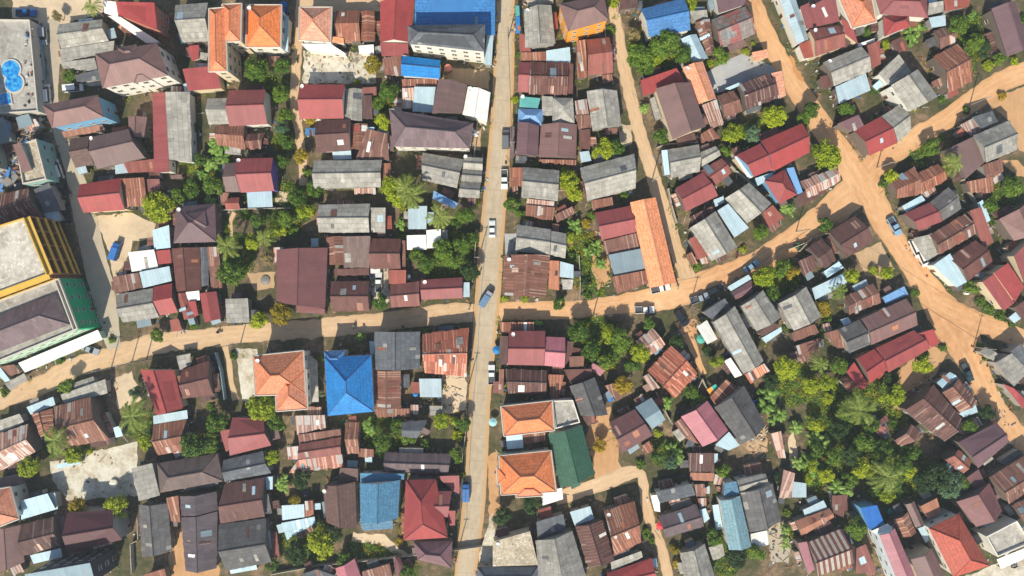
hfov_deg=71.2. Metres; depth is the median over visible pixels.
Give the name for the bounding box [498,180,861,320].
village road
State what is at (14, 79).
swimming pool
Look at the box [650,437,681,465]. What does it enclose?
grass patch
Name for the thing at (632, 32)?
leafy tree
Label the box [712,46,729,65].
leafy tree
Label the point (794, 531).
grass patch
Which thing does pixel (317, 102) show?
house
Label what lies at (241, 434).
house
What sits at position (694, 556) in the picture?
house
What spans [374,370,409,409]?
house
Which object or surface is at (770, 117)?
leafy tree
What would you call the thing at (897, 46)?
shed
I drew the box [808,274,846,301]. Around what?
shed
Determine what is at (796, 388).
grass patch
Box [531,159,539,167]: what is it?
leafy bush
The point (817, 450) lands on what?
leafy tree
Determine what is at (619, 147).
leafy tree
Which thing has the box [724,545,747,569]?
leafy tree
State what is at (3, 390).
leafy bush
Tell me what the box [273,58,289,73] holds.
leafy tree
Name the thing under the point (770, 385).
leafy tree
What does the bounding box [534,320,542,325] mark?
banana plant
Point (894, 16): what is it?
house
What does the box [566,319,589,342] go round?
leafy tree
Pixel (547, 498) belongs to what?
canopy
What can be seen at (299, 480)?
leafy tree
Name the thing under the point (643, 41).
grass patch
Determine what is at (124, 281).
shed
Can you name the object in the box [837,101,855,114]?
leafy tree
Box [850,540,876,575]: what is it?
shed
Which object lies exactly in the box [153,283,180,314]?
house
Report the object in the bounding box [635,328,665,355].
house
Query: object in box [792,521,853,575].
house
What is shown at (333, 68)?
concrete yard
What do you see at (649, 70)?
leafy tree
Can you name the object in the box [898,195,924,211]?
shed
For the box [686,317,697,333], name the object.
yard
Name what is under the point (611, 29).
leafy bush
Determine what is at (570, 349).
shed
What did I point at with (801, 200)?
shed
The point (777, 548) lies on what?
concrete yard
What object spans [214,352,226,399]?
boundary wall
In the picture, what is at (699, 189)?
house
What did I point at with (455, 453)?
leafy tree
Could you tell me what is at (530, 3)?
shed
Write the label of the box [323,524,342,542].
leafy tree
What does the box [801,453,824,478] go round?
banana plant
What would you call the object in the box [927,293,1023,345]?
dirt road east branch
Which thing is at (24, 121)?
shed
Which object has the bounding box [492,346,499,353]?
garden umbrella
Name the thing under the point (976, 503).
house
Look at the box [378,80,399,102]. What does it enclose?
leafy tree
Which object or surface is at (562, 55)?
shed
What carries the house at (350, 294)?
on the ground at (868, 106)
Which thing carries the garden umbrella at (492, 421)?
on the ground at (868, 106)
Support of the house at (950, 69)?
on the ground at (868, 106)
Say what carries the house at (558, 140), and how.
on the ground at (868, 106)
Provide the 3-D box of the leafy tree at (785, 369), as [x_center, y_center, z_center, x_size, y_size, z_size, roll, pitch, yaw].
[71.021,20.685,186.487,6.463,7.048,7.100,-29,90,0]
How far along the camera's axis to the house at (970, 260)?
185.13 m
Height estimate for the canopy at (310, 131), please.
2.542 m
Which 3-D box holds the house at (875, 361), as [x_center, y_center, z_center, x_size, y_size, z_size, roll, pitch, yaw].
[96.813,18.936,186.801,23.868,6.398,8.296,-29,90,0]
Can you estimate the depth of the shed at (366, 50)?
187.09 m
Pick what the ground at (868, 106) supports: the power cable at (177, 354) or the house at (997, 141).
the house at (997, 141)
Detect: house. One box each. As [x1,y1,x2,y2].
[0,188,44,224]
[0,423,43,473]
[0,482,29,526]
[0,522,31,575]
[17,514,66,563]
[19,330,106,371]
[31,396,116,447]
[56,18,119,71]
[61,377,111,403]
[61,505,132,552]
[68,136,95,174]
[77,174,130,212]
[88,108,152,170]
[103,0,170,38]
[109,16,162,47]
[116,288,163,327]
[121,177,164,211]
[131,456,160,500]
[136,500,176,556]
[140,369,187,414]
[147,220,174,249]
[152,86,196,173]
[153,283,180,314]
[156,451,224,492]
[171,201,222,242]
[172,247,205,291]
[174,3,210,45]
[176,355,221,401]
[177,291,202,324]
[180,489,220,515]
[181,509,221,572]
[183,63,224,94]
[200,247,210,286]
[200,291,224,324]
[205,98,228,125]
[209,125,269,155]
[218,416,281,454]
[218,475,280,522]
[218,515,280,573]
[221,450,273,481]
[222,163,241,208]
[225,84,271,127]
[225,293,260,322]
[235,154,278,207]
[245,4,287,55]
[252,350,312,411]
[276,248,329,313]
[289,436,344,472]
[297,84,345,121]
[298,6,346,57]
[312,160,391,193]
[314,119,352,159]
[315,200,391,236]
[322,459,360,528]
[323,349,375,415]
[326,236,343,264]
[330,277,370,311]
[334,10,379,44]
[335,556,362,575]
[343,236,372,267]
[344,85,379,122]
[345,416,373,462]
[351,123,393,160]
[360,470,404,530]
[369,238,405,268]
[369,332,420,370]
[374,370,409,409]
[375,0,414,58]
[383,447,450,473]
[388,270,419,307]
[389,109,473,151]
[401,56,440,82]
[401,420,429,437]
[401,472,459,540]
[412,537,452,567]
[415,0,494,40]
[416,153,463,188]
[420,277,469,299]
[422,325,468,376]
[432,79,466,119]
[458,154,482,205]
[462,87,490,124]
[477,563,537,575]
[493,526,537,565]
[496,447,556,497]
[499,331,564,373]
[500,397,579,436]
[503,254,558,296]
[505,368,565,398]
[510,122,538,163]
[515,221,573,257]
[518,61,567,96]
[518,109,542,126]
[519,4,557,51]
[519,96,539,108]
[521,167,564,219]
[535,527,585,575]
[539,122,576,165]
[542,96,574,123]
[548,423,594,488]
[570,377,607,424]
[575,86,620,135]
[575,517,614,566]
[576,37,615,83]
[577,154,635,210]
[589,357,604,375]
[595,206,648,293]
[604,494,640,555]
[606,555,657,575]
[609,405,652,454]
[629,197,675,287]
[633,394,664,428]
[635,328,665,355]
[639,0,689,43]
[639,67,685,97]
[642,343,697,397]
[649,82,705,146]
[657,497,709,537]
[659,143,720,180]
[671,158,733,211]
[672,401,727,447]
[677,537,713,575]
[680,34,707,62]
[680,61,715,105]
[687,204,748,263]
[693,19,714,54]
[706,0,748,17]
[707,384,717,394]
[710,306,769,382]
[711,7,754,52]
[711,462,780,549]
[712,385,765,443]
[717,90,741,121]
[724,183,770,222]
[731,123,809,185]
[736,71,785,114]
[737,290,780,330]
[761,167,802,207]
[773,0,813,61]
[774,287,820,330]
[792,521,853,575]
[800,168,839,201]
[803,238,835,268]
[804,25,845,60]
[806,0,857,49]
[818,46,871,104]
[823,216,873,258]
[832,105,910,156]
[833,299,917,352]
[836,0,876,35]
[838,330,929,391]
[840,279,880,314]
[848,499,892,533]
[868,0,927,41]
[868,528,914,575]
[870,415,890,438]
[871,55,937,111]
[884,502,928,542]
[886,164,946,198]
[891,424,922,445]
[897,384,961,441]
[898,187,961,234]
[900,498,923,526]
[904,542,944,575]
[921,507,989,575]
[922,26,956,50]
[926,44,971,99]
[926,254,966,291]
[927,207,993,253]
[932,372,957,389]
[937,379,977,416]
[938,417,1007,473]
[941,137,993,198]
[948,468,1001,526]
[949,240,992,280]
[963,111,1018,183]
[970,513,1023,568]
[974,240,1023,310]
[974,344,1023,364]
[981,1,1023,59]
[984,448,1023,521]
[986,353,1023,407]
[989,203,1023,240]
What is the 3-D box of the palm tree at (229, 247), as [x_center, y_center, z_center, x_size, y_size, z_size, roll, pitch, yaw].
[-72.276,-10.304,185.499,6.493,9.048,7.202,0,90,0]
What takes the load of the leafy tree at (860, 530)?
on the ground at (868, 106)
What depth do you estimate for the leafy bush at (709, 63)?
188.99 m
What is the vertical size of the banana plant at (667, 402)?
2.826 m
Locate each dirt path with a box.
[222,346,238,400]
[675,317,706,374]
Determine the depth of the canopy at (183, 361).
187.40 m
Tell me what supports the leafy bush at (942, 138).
on the ground at (868, 106)
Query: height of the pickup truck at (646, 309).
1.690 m
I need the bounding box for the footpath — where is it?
[228,211,235,235]
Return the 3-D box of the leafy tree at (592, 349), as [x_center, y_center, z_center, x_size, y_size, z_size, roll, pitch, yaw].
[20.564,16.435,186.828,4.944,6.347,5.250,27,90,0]
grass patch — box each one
[38,440,61,458]
[126,411,155,443]
[178,177,205,203]
[180,163,201,175]
[202,152,222,179]
[202,424,229,449]
[213,231,256,277]
[222,214,234,230]
[252,71,286,108]
[264,183,312,230]
[271,132,295,153]
[280,522,327,563]
[346,541,388,567]
[361,413,407,456]
[372,91,393,113]
[400,193,424,213]
[411,560,421,575]
[424,231,476,278]
[553,228,594,265]
[568,316,618,368]
[574,257,610,294]
[627,30,674,69]
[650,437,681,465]
[677,539,685,557]
[690,395,721,419]
[700,530,747,575]
[741,116,771,148]
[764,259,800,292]
[769,362,818,407]
[788,525,799,537]
[796,449,848,499]
[862,436,925,503]
[875,367,900,389]
[904,147,927,165]
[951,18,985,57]
[963,49,975,71]
[980,302,1009,320]
[984,177,1015,206]
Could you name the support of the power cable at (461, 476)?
attached to the utility pole
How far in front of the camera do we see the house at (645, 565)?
186.05 m
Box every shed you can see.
[0,117,23,152]
[0,364,23,381]
[0,413,29,432]
[0,473,29,486]
[7,114,34,136]
[21,489,62,519]
[27,119,45,132]
[27,397,60,413]
[34,183,65,221]
[50,491,62,509]
[56,459,84,468]
[62,124,109,137]
[75,70,101,87]
[111,270,142,293]
[113,426,125,437]
[115,159,162,178]
[124,245,172,271]
[139,266,174,287]
[144,565,171,575]
[152,410,195,457]
[166,493,183,526]
[170,174,185,179]
[170,319,185,331]
[185,45,207,62]
[188,301,201,316]
[207,247,224,287]
[220,193,231,204]
[265,475,274,489]
[273,247,283,263]
[276,514,316,539]
[277,498,321,519]
[284,15,291,53]
[287,445,298,459]
[290,406,342,443]
[301,560,335,575]
[334,268,369,275]
[358,44,374,55]
[362,87,377,97]
[362,554,413,575]
[374,407,409,418]
[378,56,401,77]
[392,88,413,110]
[402,79,436,114]
[404,200,433,228]
[407,229,447,256]
[411,378,441,396]
[433,187,457,209]
[484,35,492,67]
[493,369,503,394]
[500,322,533,333]
[500,432,545,448]
[510,168,522,191]
[520,47,570,64]
[524,0,552,7]
[536,505,565,537]
[554,204,575,222]
[560,261,580,289]
[564,369,592,383]
[565,341,580,365]
[568,63,572,96]
[569,356,583,367]
[570,504,593,524]
[575,115,596,149]
[579,151,590,162]
[603,383,622,400]
[611,549,642,570]
[618,0,642,13]
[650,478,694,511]
[679,445,717,480]
[686,252,697,264]
[689,7,707,22]
[689,196,723,223]
[693,482,709,507]
[699,128,719,142]
[700,99,722,128]
[702,298,729,319]
[706,535,724,560]
[708,380,736,404]
[713,432,739,452]
[713,474,722,484]
[724,82,740,91]
[727,275,755,298]
[733,156,752,178]
[750,49,767,62]
[756,323,781,342]
[759,205,783,232]
[768,430,786,457]
[776,468,794,503]
[787,324,823,362]
[788,494,833,536]
[793,191,808,207]
[794,255,817,280]
[799,3,816,31]
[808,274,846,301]
[816,75,831,89]
[820,261,843,277]
[820,323,844,347]
[826,484,847,516]
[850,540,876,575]
[854,39,874,48]
[864,40,885,68]
[880,285,907,303]
[888,37,905,55]
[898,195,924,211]
[908,230,938,260]
[908,325,939,346]
[914,491,940,518]
[923,15,945,29]
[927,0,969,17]
[953,119,981,137]
[970,200,989,221]
[1005,301,1023,322]
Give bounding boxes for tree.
[16,454,40,477]
[43,426,69,455]
[51,10,63,21]
[57,378,73,393]
[62,69,75,83]
[62,445,82,463]
[68,496,87,511]
[82,0,106,19]
[103,494,128,518]
[118,393,152,432]
[128,385,142,398]
[136,434,151,451]
[142,190,176,222]
[149,328,163,341]
[170,188,184,204]
[179,432,205,457]
[183,178,199,198]
[194,153,205,165]
[201,435,218,453]
[203,176,223,194]
[205,412,228,431]
[206,401,217,412]
[215,256,248,286]
[216,233,242,261]
[244,56,268,81]
[244,232,258,249]
[245,394,275,420]
[249,213,266,228]
[249,311,268,328]
[256,228,275,247]
[260,250,272,265]
[264,449,278,465]
[264,558,279,571]
[266,220,285,236]
[266,414,286,430]
[269,302,292,325]
[272,85,290,102]
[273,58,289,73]
[274,121,289,133]
[275,154,289,168]
[276,209,291,227]
[277,133,292,149]
[278,107,293,124]
[284,538,307,565]
[287,187,307,206]
[288,494,300,505]
[291,470,310,489]
[294,147,309,164]
[296,204,316,218]
[304,119,315,124]
[306,180,322,197]
[307,529,333,560]
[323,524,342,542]
[337,550,350,566]
[363,55,382,74]
[372,97,384,110]
[372,292,386,309]
[372,433,391,451]
[374,113,389,130]
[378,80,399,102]
[380,173,408,207]
[389,417,405,432]
[393,173,422,203]
[396,182,426,208]
[399,563,414,575]
[401,435,417,445]
[408,248,424,261]
[417,254,435,273]
[425,203,455,231]
[432,237,453,259]
[433,412,448,429]
[443,252,462,268]
[449,447,462,463]
[452,234,471,254]
[454,415,471,431]
[455,207,474,223]
[459,260,480,280]
[466,231,479,245]
[491,506,512,525]
[503,197,520,212]
[523,497,542,514]
[553,295,564,309]
[559,170,579,190]
[565,185,582,201]
[566,231,575,243]
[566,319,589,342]
[581,341,600,361]
[591,136,614,159]
[592,438,606,452]
[597,354,614,369]
[601,324,615,343]
[609,327,631,353]
[611,138,624,154]
[612,375,633,394]
[623,358,641,372]
[627,27,640,41]
[627,44,651,69]
[629,343,650,362]
[637,59,654,76]
[643,317,655,329]
[648,29,680,58]
[649,52,661,66]
[651,451,663,461]
[652,128,667,143]
[662,455,677,469]
[668,334,684,349]
[674,45,691,64]
[684,384,698,399]
[685,0,696,10]
[707,528,723,546]
[708,355,724,367]
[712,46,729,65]
[714,463,731,477]
[719,145,731,157]
[722,123,745,142]
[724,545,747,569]
[744,125,760,142]
[747,543,765,559]
[753,224,768,239]
[753,265,776,286]
[761,104,779,127]
[761,373,777,390]
[764,285,780,302]
[773,106,787,125]
[773,355,798,381]
[776,259,790,278]
[785,266,800,280]
[796,109,811,126]
[802,102,819,118]
[802,377,818,393]
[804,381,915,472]
[807,419,823,431]
[808,354,828,374]
[808,458,817,472]
[810,442,824,457]
[811,138,841,169]
[816,373,836,390]
[817,217,833,231]
[817,300,832,317]
[817,467,835,483]
[825,448,840,464]
[828,419,850,439]
[829,282,847,299]
[829,355,847,374]
[834,390,877,425]
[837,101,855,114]
[837,401,854,421]
[841,267,859,282]
[841,442,862,465]
[841,472,858,487]
[844,514,868,541]
[851,457,879,478]
[853,433,875,451]
[860,415,880,432]
[865,460,902,493]
[867,482,882,497]
[868,451,885,465]
[873,438,893,458]
[877,382,906,406]
[878,266,893,279]
[879,489,896,503]
[883,169,899,182]
[883,371,898,386]
[892,454,912,473]
[902,466,918,478]
[904,445,922,460]
[911,353,933,373]
[912,470,934,494]
[915,351,929,360]
[921,137,939,155]
[923,461,952,491]
[937,471,964,498]
[940,152,962,176]
[947,15,970,33]
[952,474,971,490]
[961,417,978,433]
[962,281,979,293]
[964,33,984,52]
[975,40,991,58]
[977,404,996,418]
[982,198,999,213]
[991,52,1007,65]
[999,176,1023,197]
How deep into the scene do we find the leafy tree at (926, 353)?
186.19 m
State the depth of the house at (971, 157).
185.93 m
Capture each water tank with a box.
[109,479,118,487]
[260,276,269,284]
[444,64,451,72]
[887,507,894,514]
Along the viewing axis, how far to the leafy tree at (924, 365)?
185.17 m
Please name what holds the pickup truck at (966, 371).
on the dirt road southeast
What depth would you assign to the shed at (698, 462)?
186.94 m
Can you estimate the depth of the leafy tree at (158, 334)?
186.59 m
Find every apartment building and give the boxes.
[0,19,46,117]
[0,144,10,171]
[0,216,82,299]
[0,278,99,363]
[13,139,60,186]
[24,548,117,575]
[42,94,119,130]
[95,42,182,96]
[208,3,253,82]
[407,24,484,62]
[558,0,608,43]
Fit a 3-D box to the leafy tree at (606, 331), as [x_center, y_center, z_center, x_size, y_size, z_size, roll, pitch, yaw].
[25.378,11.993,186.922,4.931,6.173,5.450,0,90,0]
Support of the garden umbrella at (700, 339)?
on the ground at (868, 106)
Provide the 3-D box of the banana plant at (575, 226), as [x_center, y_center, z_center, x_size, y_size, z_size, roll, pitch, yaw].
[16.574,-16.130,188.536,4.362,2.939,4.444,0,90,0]
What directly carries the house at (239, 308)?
on the ground at (868, 106)
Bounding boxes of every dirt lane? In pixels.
[289,0,307,185]
[301,0,414,11]
[556,466,672,575]
[607,0,696,281]
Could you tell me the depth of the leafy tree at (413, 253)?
186.45 m
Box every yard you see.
[50,442,137,500]
[96,212,155,276]
[114,371,141,408]
[168,527,219,575]
[236,348,257,402]
[247,272,274,290]
[275,191,288,203]
[302,51,375,83]
[351,532,406,557]
[369,268,389,303]
[441,374,466,413]
[442,68,489,89]
[471,127,481,149]
[479,513,495,562]
[487,451,499,517]
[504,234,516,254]
[586,406,620,477]
[591,231,611,290]
[618,124,631,145]
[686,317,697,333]
[707,54,775,92]
[746,425,767,456]
[767,520,789,562]
[788,433,797,468]
[855,242,893,278]
[892,346,946,409]
[966,559,1023,575]
[1003,160,1023,176]
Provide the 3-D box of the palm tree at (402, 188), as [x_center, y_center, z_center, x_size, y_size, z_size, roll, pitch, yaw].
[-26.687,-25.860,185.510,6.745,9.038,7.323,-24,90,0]
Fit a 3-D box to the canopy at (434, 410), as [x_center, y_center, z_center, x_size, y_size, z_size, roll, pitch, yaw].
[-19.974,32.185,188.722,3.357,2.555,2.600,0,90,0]
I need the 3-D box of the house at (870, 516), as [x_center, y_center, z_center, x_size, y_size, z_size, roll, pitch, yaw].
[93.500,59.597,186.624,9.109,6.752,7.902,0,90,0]
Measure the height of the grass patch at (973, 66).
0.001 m
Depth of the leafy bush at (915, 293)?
189.06 m
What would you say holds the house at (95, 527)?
on the ground at (868, 106)
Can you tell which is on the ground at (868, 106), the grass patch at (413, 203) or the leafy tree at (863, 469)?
the grass patch at (413, 203)
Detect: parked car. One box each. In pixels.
[38,27,48,44]
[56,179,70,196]
[673,309,688,326]
[706,283,724,295]
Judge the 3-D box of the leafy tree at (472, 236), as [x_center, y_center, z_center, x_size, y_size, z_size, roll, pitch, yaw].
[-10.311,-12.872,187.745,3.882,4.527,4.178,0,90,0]
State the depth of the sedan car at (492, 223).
188.94 m
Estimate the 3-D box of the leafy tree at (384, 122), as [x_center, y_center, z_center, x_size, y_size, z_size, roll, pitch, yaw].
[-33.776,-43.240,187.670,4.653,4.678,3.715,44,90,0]
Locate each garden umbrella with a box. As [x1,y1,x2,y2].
[473,130,478,136]
[489,418,496,425]
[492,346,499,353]
[656,522,662,529]
[696,335,704,343]
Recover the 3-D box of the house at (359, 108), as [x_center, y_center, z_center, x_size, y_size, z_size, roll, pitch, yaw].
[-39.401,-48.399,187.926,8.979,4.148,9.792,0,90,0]
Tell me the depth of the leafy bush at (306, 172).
189.06 m
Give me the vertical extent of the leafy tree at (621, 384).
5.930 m
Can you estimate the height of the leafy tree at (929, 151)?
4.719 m
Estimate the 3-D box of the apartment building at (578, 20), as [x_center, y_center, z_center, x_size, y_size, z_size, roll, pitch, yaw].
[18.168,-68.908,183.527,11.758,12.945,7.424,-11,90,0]
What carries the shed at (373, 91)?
on the ground at (868, 106)
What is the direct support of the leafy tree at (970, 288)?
on the ground at (868, 106)
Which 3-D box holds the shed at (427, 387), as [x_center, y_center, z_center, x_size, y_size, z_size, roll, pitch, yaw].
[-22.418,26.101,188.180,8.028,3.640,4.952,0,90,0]
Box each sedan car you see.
[81,345,99,355]
[489,220,495,236]
[742,259,759,273]
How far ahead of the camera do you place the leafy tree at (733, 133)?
184.66 m
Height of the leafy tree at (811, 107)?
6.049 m
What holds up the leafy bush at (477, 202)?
on the ground at (868, 106)
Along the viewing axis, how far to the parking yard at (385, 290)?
189.99 m
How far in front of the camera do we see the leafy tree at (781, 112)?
185.74 m
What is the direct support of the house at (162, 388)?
on the ground at (868, 106)
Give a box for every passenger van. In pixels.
[42,84,52,103]
[55,159,64,178]
[62,84,83,92]
[502,130,508,148]
[908,238,918,257]
[918,251,929,266]
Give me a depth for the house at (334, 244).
186.23 m
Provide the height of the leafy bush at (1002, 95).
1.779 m
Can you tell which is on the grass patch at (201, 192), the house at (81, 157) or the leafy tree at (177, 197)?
the leafy tree at (177, 197)
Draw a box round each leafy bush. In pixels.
[0,387,10,397]
[56,357,64,363]
[82,443,93,454]
[108,337,115,343]
[189,323,198,329]
[230,351,237,359]
[237,207,250,219]
[288,225,299,236]
[302,168,311,177]
[316,354,324,362]
[338,418,347,426]
[353,79,360,84]
[395,537,403,544]
[396,231,405,240]
[397,511,403,521]
[419,438,431,449]
[449,416,458,424]
[450,217,462,228]
[451,429,463,441]
[459,471,465,477]
[473,198,479,207]
[500,295,508,302]
[511,96,519,103]
[514,209,525,217]
[515,51,520,57]
[521,296,528,303]
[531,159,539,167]
[559,166,568,173]
[565,252,574,262]
[581,218,591,228]
[581,275,591,285]
[581,291,591,299]
[586,211,595,219]
[606,0,618,7]
[606,25,615,34]
[619,191,629,199]
[635,459,644,469]
[641,526,651,538]
[648,535,654,544]
[654,428,663,437]
[669,542,680,554]
[672,557,680,569]
[692,261,702,270]
[698,392,706,401]
[701,345,716,357]
[703,59,714,67]
[738,244,746,253]
[741,48,749,54]
[772,471,779,481]
[782,507,792,516]
[794,241,802,249]
[802,472,813,484]
[817,328,824,337]
[818,454,826,462]
[821,315,831,325]
[822,392,833,404]
[829,471,839,480]
[861,26,871,38]
[868,266,878,275]
[869,87,878,95]
[878,177,887,187]
[881,39,890,49]
[886,417,896,427]
[910,288,919,296]
[936,132,945,141]
[937,95,945,103]
[938,343,946,351]
[963,105,970,114]
[974,295,986,306]
[981,59,994,71]
[983,303,994,310]
[988,216,996,225]
[994,310,1005,320]
[997,91,1006,100]
[1005,319,1017,327]
[1009,56,1018,65]
[1020,13,1023,24]
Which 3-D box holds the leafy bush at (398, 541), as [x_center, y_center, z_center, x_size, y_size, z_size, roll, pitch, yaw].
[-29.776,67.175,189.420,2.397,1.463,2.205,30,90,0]
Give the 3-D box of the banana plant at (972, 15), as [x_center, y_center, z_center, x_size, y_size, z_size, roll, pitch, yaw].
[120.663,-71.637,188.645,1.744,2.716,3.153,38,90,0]
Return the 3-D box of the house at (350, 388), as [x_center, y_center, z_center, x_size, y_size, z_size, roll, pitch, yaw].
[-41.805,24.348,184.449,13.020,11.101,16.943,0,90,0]
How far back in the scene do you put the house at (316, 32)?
182.87 m
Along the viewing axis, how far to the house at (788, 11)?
185.97 m
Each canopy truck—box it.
[107,241,122,260]
[462,481,469,501]
[478,289,493,307]
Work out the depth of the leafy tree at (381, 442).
185.04 m
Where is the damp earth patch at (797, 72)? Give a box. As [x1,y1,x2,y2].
[789,55,803,81]
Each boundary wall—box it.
[39,38,46,80]
[129,518,140,572]
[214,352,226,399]
[217,190,290,210]
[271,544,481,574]
[578,255,580,300]
[655,391,670,421]
[656,142,697,148]
[667,188,677,223]
[697,378,706,388]
[719,154,755,186]
[786,237,816,249]
[797,233,826,251]
[961,179,976,202]
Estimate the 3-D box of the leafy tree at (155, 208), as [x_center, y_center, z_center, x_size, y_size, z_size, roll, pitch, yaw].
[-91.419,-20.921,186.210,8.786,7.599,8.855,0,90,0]
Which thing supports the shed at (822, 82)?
on the ground at (868, 106)
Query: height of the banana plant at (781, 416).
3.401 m
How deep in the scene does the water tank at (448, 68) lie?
188.36 m
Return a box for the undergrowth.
[0,1,1023,575]
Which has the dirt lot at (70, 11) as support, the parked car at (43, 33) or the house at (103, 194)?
the parked car at (43, 33)
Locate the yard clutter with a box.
[0,0,1021,575]
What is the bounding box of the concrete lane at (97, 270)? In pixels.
[46,19,119,349]
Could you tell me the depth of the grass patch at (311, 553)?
190.00 m
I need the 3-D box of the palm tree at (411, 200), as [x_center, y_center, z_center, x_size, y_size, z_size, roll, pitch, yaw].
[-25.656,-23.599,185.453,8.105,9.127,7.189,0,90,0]
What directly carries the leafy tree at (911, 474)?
on the grass patch at (919, 460)
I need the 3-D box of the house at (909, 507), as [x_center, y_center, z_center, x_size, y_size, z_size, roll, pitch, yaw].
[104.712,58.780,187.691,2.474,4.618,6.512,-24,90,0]
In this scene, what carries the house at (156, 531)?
on the ground at (868, 106)
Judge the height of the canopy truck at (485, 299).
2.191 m
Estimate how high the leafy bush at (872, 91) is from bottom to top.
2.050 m
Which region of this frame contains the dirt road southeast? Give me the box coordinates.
[852,173,1023,452]
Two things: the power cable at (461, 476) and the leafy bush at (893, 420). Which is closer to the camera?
the power cable at (461, 476)
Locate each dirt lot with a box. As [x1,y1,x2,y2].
[12,0,104,63]
[989,86,1023,151]
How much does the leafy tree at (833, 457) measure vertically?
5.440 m
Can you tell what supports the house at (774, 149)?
on the ground at (868, 106)
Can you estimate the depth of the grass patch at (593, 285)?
190.00 m
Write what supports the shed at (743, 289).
on the ground at (868, 106)
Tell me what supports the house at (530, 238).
on the ground at (868, 106)
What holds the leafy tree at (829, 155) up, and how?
on the ground at (868, 106)
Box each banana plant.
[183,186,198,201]
[194,169,207,180]
[204,156,221,172]
[204,195,218,206]
[207,138,230,164]
[274,472,290,493]
[355,332,366,340]
[360,416,376,436]
[395,216,405,230]
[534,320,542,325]
[567,218,582,234]
[582,238,602,256]
[594,256,606,268]
[638,103,649,114]
[661,396,673,409]
[664,442,684,465]
[755,388,780,416]
[765,407,786,425]
[779,203,794,216]
[780,523,789,535]
[780,536,790,550]
[788,420,803,434]
[791,456,802,470]
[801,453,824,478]
[804,431,831,448]
[827,477,853,496]
[897,445,909,456]
[901,22,927,47]
[967,10,975,19]
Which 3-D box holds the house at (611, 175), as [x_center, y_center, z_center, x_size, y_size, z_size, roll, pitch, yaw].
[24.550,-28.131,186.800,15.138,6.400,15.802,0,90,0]
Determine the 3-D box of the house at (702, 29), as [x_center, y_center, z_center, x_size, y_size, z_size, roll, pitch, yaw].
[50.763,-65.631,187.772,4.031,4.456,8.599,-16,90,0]
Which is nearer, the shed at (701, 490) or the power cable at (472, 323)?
the power cable at (472, 323)
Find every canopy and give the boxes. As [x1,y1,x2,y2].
[5,373,30,389]
[176,353,193,369]
[269,56,279,66]
[305,128,314,135]
[308,354,320,401]
[311,238,318,246]
[370,269,380,272]
[410,404,418,414]
[429,405,441,415]
[515,6,519,16]
[515,16,520,33]
[541,488,562,504]
[697,320,716,343]
[748,530,768,546]
[791,482,805,496]
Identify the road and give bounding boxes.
[0,302,474,409]
[454,0,514,575]
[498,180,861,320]
[745,0,869,187]
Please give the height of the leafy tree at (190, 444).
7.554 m
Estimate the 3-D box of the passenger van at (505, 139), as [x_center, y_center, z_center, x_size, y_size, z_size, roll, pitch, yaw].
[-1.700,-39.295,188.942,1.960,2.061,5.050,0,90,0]
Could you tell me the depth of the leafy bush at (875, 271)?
188.81 m
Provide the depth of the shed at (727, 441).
186.29 m
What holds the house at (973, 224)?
on the ground at (868, 106)
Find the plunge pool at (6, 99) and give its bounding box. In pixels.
[0,92,12,106]
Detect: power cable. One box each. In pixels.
[131,345,227,362]
[456,396,466,554]
[467,265,476,386]
[508,36,511,133]
[597,309,696,315]
[698,229,808,308]
[809,229,992,348]
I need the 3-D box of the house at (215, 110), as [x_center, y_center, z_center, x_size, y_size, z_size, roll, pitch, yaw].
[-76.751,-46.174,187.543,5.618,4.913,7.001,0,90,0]
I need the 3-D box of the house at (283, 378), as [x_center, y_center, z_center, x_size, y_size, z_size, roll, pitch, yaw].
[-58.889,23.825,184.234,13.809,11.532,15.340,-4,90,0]
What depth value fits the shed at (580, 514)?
186.79 m
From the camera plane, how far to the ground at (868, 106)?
190.00 m
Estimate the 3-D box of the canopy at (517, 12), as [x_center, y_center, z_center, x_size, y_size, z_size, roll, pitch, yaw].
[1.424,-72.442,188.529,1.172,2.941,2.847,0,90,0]
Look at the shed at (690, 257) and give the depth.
186.84 m
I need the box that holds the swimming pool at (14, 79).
[0,59,24,93]
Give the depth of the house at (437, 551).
185.40 m
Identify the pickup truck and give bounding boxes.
[15,9,36,17]
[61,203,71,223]
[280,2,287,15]
[375,272,382,291]
[488,365,494,384]
[501,169,507,188]
[634,306,653,313]
[650,284,670,293]
[689,292,709,304]
[886,216,901,235]
[959,362,973,382]
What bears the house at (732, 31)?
on the ground at (868, 106)
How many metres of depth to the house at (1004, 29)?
184.63 m
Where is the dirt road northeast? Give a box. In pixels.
[862,62,1023,178]
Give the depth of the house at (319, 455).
186.47 m
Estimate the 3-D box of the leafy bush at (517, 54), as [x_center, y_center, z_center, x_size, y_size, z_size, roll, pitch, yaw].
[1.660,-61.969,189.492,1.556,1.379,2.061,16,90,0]
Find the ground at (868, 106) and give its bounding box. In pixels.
[0,0,1023,575]
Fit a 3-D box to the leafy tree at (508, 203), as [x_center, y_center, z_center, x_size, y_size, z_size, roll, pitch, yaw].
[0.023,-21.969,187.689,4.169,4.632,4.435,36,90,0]
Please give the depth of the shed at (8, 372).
186.86 m

